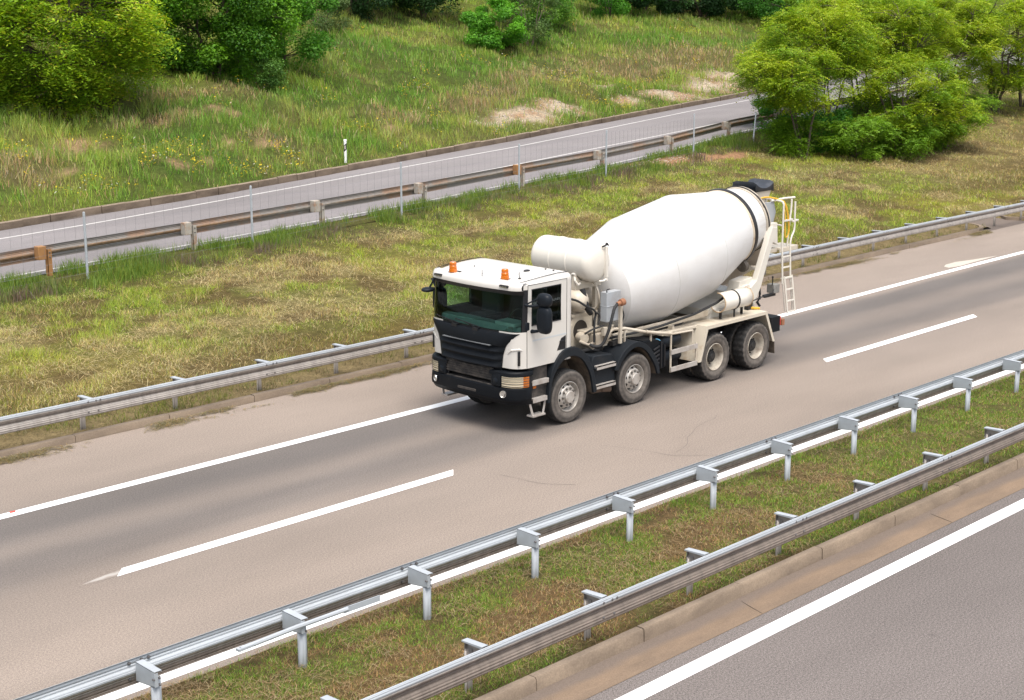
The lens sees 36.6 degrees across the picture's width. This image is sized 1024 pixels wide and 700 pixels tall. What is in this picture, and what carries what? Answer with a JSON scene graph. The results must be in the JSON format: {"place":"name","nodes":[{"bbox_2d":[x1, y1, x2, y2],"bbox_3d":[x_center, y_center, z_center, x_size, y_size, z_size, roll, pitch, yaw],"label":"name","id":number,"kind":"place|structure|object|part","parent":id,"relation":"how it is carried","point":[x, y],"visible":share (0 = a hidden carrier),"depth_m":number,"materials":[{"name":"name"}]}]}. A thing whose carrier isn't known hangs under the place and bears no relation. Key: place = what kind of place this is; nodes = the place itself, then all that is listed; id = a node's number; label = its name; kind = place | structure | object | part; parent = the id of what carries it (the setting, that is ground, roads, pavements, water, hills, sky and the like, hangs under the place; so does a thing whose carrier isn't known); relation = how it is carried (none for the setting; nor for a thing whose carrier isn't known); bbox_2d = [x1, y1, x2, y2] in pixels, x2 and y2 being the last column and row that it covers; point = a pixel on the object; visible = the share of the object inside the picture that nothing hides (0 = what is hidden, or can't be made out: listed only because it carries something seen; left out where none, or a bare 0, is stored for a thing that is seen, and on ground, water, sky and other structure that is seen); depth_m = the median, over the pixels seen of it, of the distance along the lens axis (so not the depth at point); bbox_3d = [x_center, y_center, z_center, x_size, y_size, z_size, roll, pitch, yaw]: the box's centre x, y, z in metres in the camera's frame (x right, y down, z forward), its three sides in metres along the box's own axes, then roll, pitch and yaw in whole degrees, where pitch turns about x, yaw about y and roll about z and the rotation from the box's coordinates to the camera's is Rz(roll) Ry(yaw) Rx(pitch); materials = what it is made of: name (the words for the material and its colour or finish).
{"place":"outdoors","nodes":[
{"label":"outdoors","id":0,"kind":"place"},
{"bbox_2d":[0,104,889,305],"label":"wire fence","id":1,"kind":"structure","parent":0,"point":[133,266],"depth_m":44.45,"materials":[{"name":"grey metal"}]},
{"bbox_2d":[1,80,997,293],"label":"verge top","id":2,"kind":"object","parent":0,"point":[185,252],"visible":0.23,"depth_m":47.00,"materials":[{"name":"soil"}]},
{"bbox_2d":[0,67,1003,275],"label":"ramp guardrail","id":3,"kind":"object","parent":2,"relation":"on","point":[73,246],"visible":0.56,"depth_m":46.88,"materials":[{"name":"metal"}]},
{"bbox_2d":[751,94,810,132],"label":"bush","id":4,"kind":"object","parent":2,"relation":"on","point":[765,111],"visible":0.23,"depth_m":69.94,"materials":[{"name":"green plant"}]},
{"bbox_2d":[812,0,927,107],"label":"locust tree","id":5,"kind":"object","parent":2,"relation":"on","point":[888,32],"visible":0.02,"depth_m":77.84,"materials":[{"name":"green plant"}]},
{"bbox_2d":[2,83,1012,699],"bbox_3d":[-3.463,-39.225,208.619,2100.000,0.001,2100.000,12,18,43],"label":"ground","id":6,"kind":"structure","parent":0,"point":[722,633],"depth_m":26.25,"materials":[{"name":"brown soil"}]},
{"bbox_2d":[0,223,1023,699],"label":"road","id":7,"kind":"structure","parent":0,"point":[58,623],"depth_m":26.56,"materials":[{"name":"grey asphalt"}]},
{"bbox_2d":[80,569,120,585],"bbox_3d":[-5.615,3.159,21.511,0.193,0.001,0.894,9,16,35],"label":"worn dash","id":8,"kind":"object","parent":7,"relation":"on","point":[113,574],"visible":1,"depth_m":21.53,"materials":[{"name":"paint"}]},
{"bbox_2d":[0,228,979,457],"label":"kerb","id":9,"kind":"structure","parent":7,"relation":"on","point":[137,424],"depth_m":30.96,"materials":[{"name":"beige concrete"}]},
{"bbox_2d":[0,230,992,464],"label":"kerb litter","id":10,"kind":"object","parent":7,"relation":"on","point":[181,420],"visible":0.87,"depth_m":31.55,"materials":[{"name":"brown plant"}]},
{"bbox_2d":[0,251,1023,518],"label":"edge line","id":11,"kind":"object","parent":7,"relation":"on","point":[146,479],"visible":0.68,"depth_m":28.04,"materials":[{"name":"white paint"}]},
{"bbox_2d":[118,314,976,575],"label":"lane dashes","id":12,"kind":"object","parent":7,"relation":"on","point":[202,547],"visible":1,"depth_m":24.33,"materials":[{"name":"white paint"}]},
{"bbox_2d":[92,364,1023,699],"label":"median line","id":13,"kind":"object","parent":7,"relation":"on","point":[128,690],"visible":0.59,"depth_m":22.70,"materials":[{"name":"white paint"}]},
{"bbox_2d":[121,370,1023,699],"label":"median strip","id":14,"kind":"object","parent":7,"relation":"on","point":[897,503],"visible":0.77,"depth_m":21.08,"materials":[{"name":"plant"}]},
{"bbox_2d":[14,350,1023,699],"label":"guardrail","id":15,"kind":"object","parent":14,"relation":"on","point":[150,668],"visible":0.98,"depth_m":20.67,"materials":[{"name":"metal"}]},
{"bbox_2d":[320,423,1023,699],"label":"guardrail","id":16,"kind":"object","parent":14,"relation":"on","point":[478,659],"visible":0.94,"depth_m":19.84,"materials":[{"name":"metal"}]},
{"bbox_2d":[473,453,1023,699],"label":"median kerb","id":17,"kind":"structure","parent":14,"relation":"on","point":[529,684],"depth_m":20.75,"materials":[{"name":"beige concrete"}]},
{"bbox_2d":[421,178,798,422],"bbox_3d":[2.559,-1.213,31.919,3.126,3.873,9.796,12,18,43],"label":"concrete mixer truck","id":18,"kind":"object","parent":7,"relation":"on","point":[621,308],"visible":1,"depth_m":30.49,"materials":[{"name":"white"}]},
{"bbox_3d":[-1.084,-0.867,30.025,0.025,1.540,1.056,12,18,43],"label":"door","id":19,"kind":"part","parent":18,"relation":"part of","materials":[{"name":"black"}]},
{"bbox_3d":[0.649,-0.494,28.390,0.032,1.546,1.067,12,18,43],"label":"door","id":20,"kind":"part","parent":18,"relation":"part of","materials":[{"name":"white metal"}]},
{"bbox_2d":[503,301,888,483],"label":"road cracks","id":21,"kind":"object","parent":7,"relation":"on","point":[678,450],"visible":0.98,"depth_m":27.70,"materials":[{"name":"grey asphalt"}]},
{"bbox_2d":[944,256,993,267],"bbox_3d":[13.930,-2.709,47.038,0.450,0.001,3.070,12,18,43],"label":"drop marking","id":22,"kind":"object","parent":7,"relation":"on","point":[959,263],"visible":1,"depth_m":46.76,"materials":[{"name":"white paint"}]},
{"bbox_2d":[969,218,1023,230],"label":"drain apron","id":23,"kind":"object","parent":7,"relation":"on","point":[999,223],"visible":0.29,"depth_m":54.67,"materials":[{"name":"concrete"}]},
{"bbox_2d":[0,86,1023,449],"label":"grass verge","id":24,"kind":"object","parent":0,"point":[374,290],"depth_m":40.45,"materials":[{"name":"green plant"}]},
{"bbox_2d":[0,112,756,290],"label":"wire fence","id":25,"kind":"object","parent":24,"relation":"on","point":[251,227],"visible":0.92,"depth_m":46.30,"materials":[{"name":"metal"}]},
{"bbox_2d":[0,200,1023,434],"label":"guardrail","id":26,"kind":"object","parent":24,"relation":"on","point":[85,406],"visible":0.6,"depth_m":31.21,"materials":[{"name":"metal"}]},
{"bbox_2d":[727,40,808,124],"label":"locust tree","id":27,"kind":"object","parent":24,"relation":"on","point":[747,81],"visible":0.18,"depth_m":72.53,"materials":[{"name":"green plant"}]},
{"bbox_2d":[756,111,825,157],"bbox_3d":[11.617,-8.838,64.534,2.853,2.209,3.981,12,18,43],"label":"locust shrub","id":28,"kind":"object","parent":24,"relation":"on","point":[785,134],"visible":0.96,"depth_m":64.02,"materials":[{"name":"green plant"}]},
{"bbox_2d":[733,43,863,158],"bbox_3d":[11.652,-10.300,64.213,4.618,4.830,5.542,12,18,43],"label":"locust tree","id":29,"kind":"object","parent":24,"relation":"on","point":[782,88],"visible":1,"depth_m":63.07,"materials":[{"name":"green plant"}]},
{"bbox_2d":[786,108,869,152],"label":"bush","id":30,"kind":"object","parent":24,"relation":"on","point":[839,112],"visible":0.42,"depth_m":65.49,"materials":[{"name":"green plant"}]},
{"bbox_2d":[754,0,902,140],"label":"locust tree","id":31,"kind":"object","parent":24,"relation":"on","point":[832,38],"visible":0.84,"depth_m":65.71,"materials":[{"name":"green plant"}]},
{"bbox_2d":[810,110,901,161],"bbox_3d":[14.433,-8.848,64.898,3.468,2.460,4.252,12,18,43],"label":"locust shrub","id":32,"kind":"object","parent":24,"relation":"on","point":[855,129],"visible":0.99,"depth_m":64.42,"materials":[{"name":"green plant"}]},
{"bbox_2d":[827,91,904,121],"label":"locust shrub","id":33,"kind":"object","parent":24,"relation":"on","point":[853,104],"visible":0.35,"depth_m":74.58,"materials":[{"name":"green plant"}]},
{"bbox_2d":[794,0,938,116],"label":"locust tree","id":34,"kind":"object","parent":24,"relation":"on","point":[826,4],"visible":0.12,"depth_m":75.08,"materials":[{"name":"green plant"}]},
{"bbox_2d":[821,0,971,114],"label":"locust tree","id":35,"kind":"object","parent":24,"relation":"on","point":[919,10],"visible":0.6,"depth_m":71.36,"materials":[{"name":"green plant"}]},
{"bbox_2d":[864,113,949,160],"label":"locust shrub","id":36,"kind":"object","parent":24,"relation":"on","point":[898,148],"visible":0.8,"depth_m":65.44,"materials":[{"name":"green plant"}]},
{"bbox_2d":[849,47,973,153],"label":"locust tree","id":37,"kind":"object","parent":24,"relation":"on","point":[879,81],"visible":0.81,"depth_m":66.57,"materials":[{"name":"green plant"}]},
{"bbox_2d":[889,107,971,151],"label":"locust shrub","id":38,"kind":"object","parent":24,"relation":"on","point":[957,127],"visible":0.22,"depth_m":67.94,"materials":[{"name":"green plant"}]},
{"bbox_2d":[901,73,995,149],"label":"locust tree","id":39,"kind":"object","parent":24,"relation":"on","point":[972,118],"visible":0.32,"depth_m":68.46,"materials":[{"name":"green plant"}]},
{"bbox_2d":[884,0,1014,90],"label":"locust tree","id":40,"kind":"object","parent":24,"relation":"on","point":[982,53],"visible":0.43,"depth_m":78.76,"materials":[{"name":"green plant"}]},
{"bbox_2d":[929,80,1003,114],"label":"locust shrub","id":41,"kind":"object","parent":24,"relation":"on","point":[990,100],"visible":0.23,"depth_m":79.77,"materials":[{"name":"green plant"}]},
{"bbox_2d":[942,0,1023,112],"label":"locust tree","id":42,"kind":"object","parent":24,"relation":"on","point":[998,73],"visible":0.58,"depth_m":81.31,"materials":[{"name":"green plant"}]},
{"bbox_2d":[969,215,1023,230],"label":"drain kerb","id":43,"kind":"structure","parent":24,"relation":"on","point":[980,227],"depth_m":55.38,"materials":[{"name":"beige concrete"}]},
{"bbox_2d":[975,5,1023,106],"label":"locust tree","id":44,"kind":"object","parent":24,"relation":"on","point":[1020,95],"visible":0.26,"depth_m":85.39,"materials":[{"name":"green plant"}]},
{"bbox_2d":[0,0,1023,221],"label":"embankment","id":45,"kind":"structure","parent":0,"point":[161,168],"depth_m":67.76,"materials":[{"name":"plant"}]},
{"bbox_2d":[0,0,72,44],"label":"ash tree","id":46,"kind":"object","parent":45,"relation":"on","point":[35,22],"visible":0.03,"depth_m":62.90,"materials":[{"name":"green plant"}]},
{"bbox_2d":[0,0,184,121],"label":"ash tree","id":47,"kind":"object","parent":45,"relation":"on","point":[68,79],"visible":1,"depth_m":58.22,"materials":[{"name":"green plant"}]},
{"bbox_2d":[57,0,217,65],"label":"leafy tree","id":48,"kind":"object","parent":45,"relation":"on","point":[165,8],"visible":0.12,"depth_m":67.31,"materials":[{"name":"green plant"}]},
{"bbox_2d":[133,0,303,82],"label":"leafy tree","id":49,"kind":"object","parent":45,"relation":"on","point":[236,27],"visible":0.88,"depth_m":67.01,"materials":[{"name":"green plant"}]},
{"bbox_2d":[255,54,288,94],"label":"bush","id":50,"kind":"object","parent":45,"relation":"on","point":[272,68],"visible":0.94,"depth_m":67.05,"materials":[{"name":"green plant"}]},
{"bbox_2d":[216,0,339,74],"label":"leafy tree","id":51,"kind":"object","parent":45,"relation":"on","point":[317,43],"visible":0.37,"depth_m":71.93,"materials":[{"name":"green plant"}]},
{"bbox_2d":[297,0,352,33],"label":"bush","id":52,"kind":"object","parent":45,"relation":"on","point":[343,4],"visible":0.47,"depth_m":81.23,"materials":[{"name":"green plant"}]},
{"bbox_2d":[344,139,346,162],"bbox_3d":[-6.379,-7.511,59.187,0.116,1.092,0.090,0,13,-1],"label":"marker post","id":53,"kind":"object","parent":45,"relation":"on","point":[345,149],"visible":0.92,"depth_m":59.15,"materials":[{"name":"white plastic"}]},
{"bbox_2d":[326,0,397,20],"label":"leafy tree","id":54,"kind":"object","parent":45,"relation":"on","point":[360,8],"visible":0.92,"depth_m":90.82,"materials":[{"name":"green plant"}]},
{"bbox_2d":[0,7,807,215],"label":"wild flowers","id":55,"kind":"object","parent":45,"relation":"on","point":[153,152],"visible":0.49,"depth_m":58.13,"materials":[{"name":"yellow plant"}]},
{"bbox_2d":[378,0,463,16],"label":"leafy tree","id":56,"kind":"object","parent":45,"relation":"on","point":[424,7],"visible":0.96,"depth_m":95.38,"materials":[{"name":"green plant"}]},
{"bbox_2d":[458,0,529,51],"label":"bush","id":57,"kind":"object","parent":45,"relation":"on","point":[481,23],"visible":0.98,"depth_m":87.20,"materials":[{"name":"green plant"}]},
{"bbox_2d":[495,0,560,45],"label":"bush","id":58,"kind":"object","parent":45,"relation":"on","point":[540,24],"visible":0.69,"depth_m":90.40,"materials":[{"name":"green plant"}]},
{"bbox_2d":[503,0,577,28],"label":"bush","id":59,"kind":"object","parent":45,"relation":"on","point":[562,9],"visible":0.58,"depth_m":98.02,"materials":[{"name":"green plant"}]},
{"bbox_2d":[459,69,750,166],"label":"gravel","id":60,"kind":"structure","parent":45,"relation":"on","point":[504,116],"depth_m":76.66,"materials":[{"name":"beige gravel"}]},
{"bbox_2d":[584,0,642,18],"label":"bush","id":61,"kind":"object","parent":45,"relation":"on","point":[619,7],"visible":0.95,"depth_m":106.89,"materials":[{"name":"green plant"}]},
{"bbox_2d":[603,0,693,14],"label":"leafy tree","id":62,"kind":"object","parent":45,"relation":"on","point":[666,6],"visible":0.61,"depth_m":114.71,"materials":[{"name":"green plant"}]},
{"bbox_2d":[669,0,748,17],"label":"leafy tree","id":63,"kind":"object","parent":45,"relation":"on","point":[711,7],"visible":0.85,"depth_m":119.54,"materials":[{"name":"green plant"}]},
{"bbox_2d":[730,0,791,18],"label":"leafy tree","id":64,"kind":"object","parent":45,"relation":"on","point":[754,12],"visible":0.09,"depth_m":124.42,"materials":[{"name":"green plant"}]},
{"bbox_2d":[735,0,814,26],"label":"roadside tree","id":65,"kind":"object","parent":45,"relation":"on","point":[776,5],"visible":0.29,"depth_m":118.56,"materials":[{"name":"green plant"}]},
{"bbox_2d":[784,0,873,51],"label":"roadside tree","id":66,"kind":"object","parent":45,"relation":"on","point":[793,3],"visible":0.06,"depth_m":111.20,"materials":[{"name":"green plant"}]},
{"bbox_2d":[926,0,993,32],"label":"roadside tree","id":67,"kind":"object","parent":45,"relation":"on","point":[960,9],"visible":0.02,"depth_m":135.63,"materials":[{"name":"green plant"}]},
{"bbox_2d":[0,48,1023,280],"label":"ramp road","id":68,"kind":"structure","parent":0,"point":[706,116],"depth_m":55.21,"materials":[{"name":"grey asphalt"}]},
{"bbox_2d":[0,79,984,278],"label":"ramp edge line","id":69,"kind":"object","parent":68,"relation":"on","point":[372,210],"visible":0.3,"depth_m":47.63,"materials":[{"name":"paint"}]},
{"bbox_2d":[0,52,1005,238],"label":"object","id":70,"kind":"object","parent":68,"relation":"on","point":[353,176],"visible":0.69,"depth_m":56.42,"materials":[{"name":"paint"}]},
{"bbox_2d":[0,45,1015,230],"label":"ramp kerb","id":71,"kind":"structure","parent":68,"relation":"on","point":[88,211],"depth_m":57.29,"materials":[{"name":"concrete"}]},
{"bbox_2d":[447,71,973,177],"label":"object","id":72,"kind":"structure","parent":68,"relation":"on","point":[608,145],"depth_m":65.20,"materials":[{"name":"paint"}]},
{"bbox_2d":[586,488,1023,699],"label":"road","id":73,"kind":"structure","parent":0,"point":[946,623],"depth_m":19.41,"materials":[{"name":"grey asphalt"}]},
{"bbox_2d":[519,467,1023,699],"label":"gutter","id":74,"kind":"object","parent":73,"relation":"on","point":[588,682],"visible":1,"depth_m":20.79,"materials":[{"name":"concrete"}]},
{"bbox_2d":[615,499,1023,699],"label":"edge line","id":75,"kind":"object","parent":73,"relation":"on","point":[715,656],"visible":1,"depth_m":20.38,"materials":[{"name":"white paint"}]}
]}

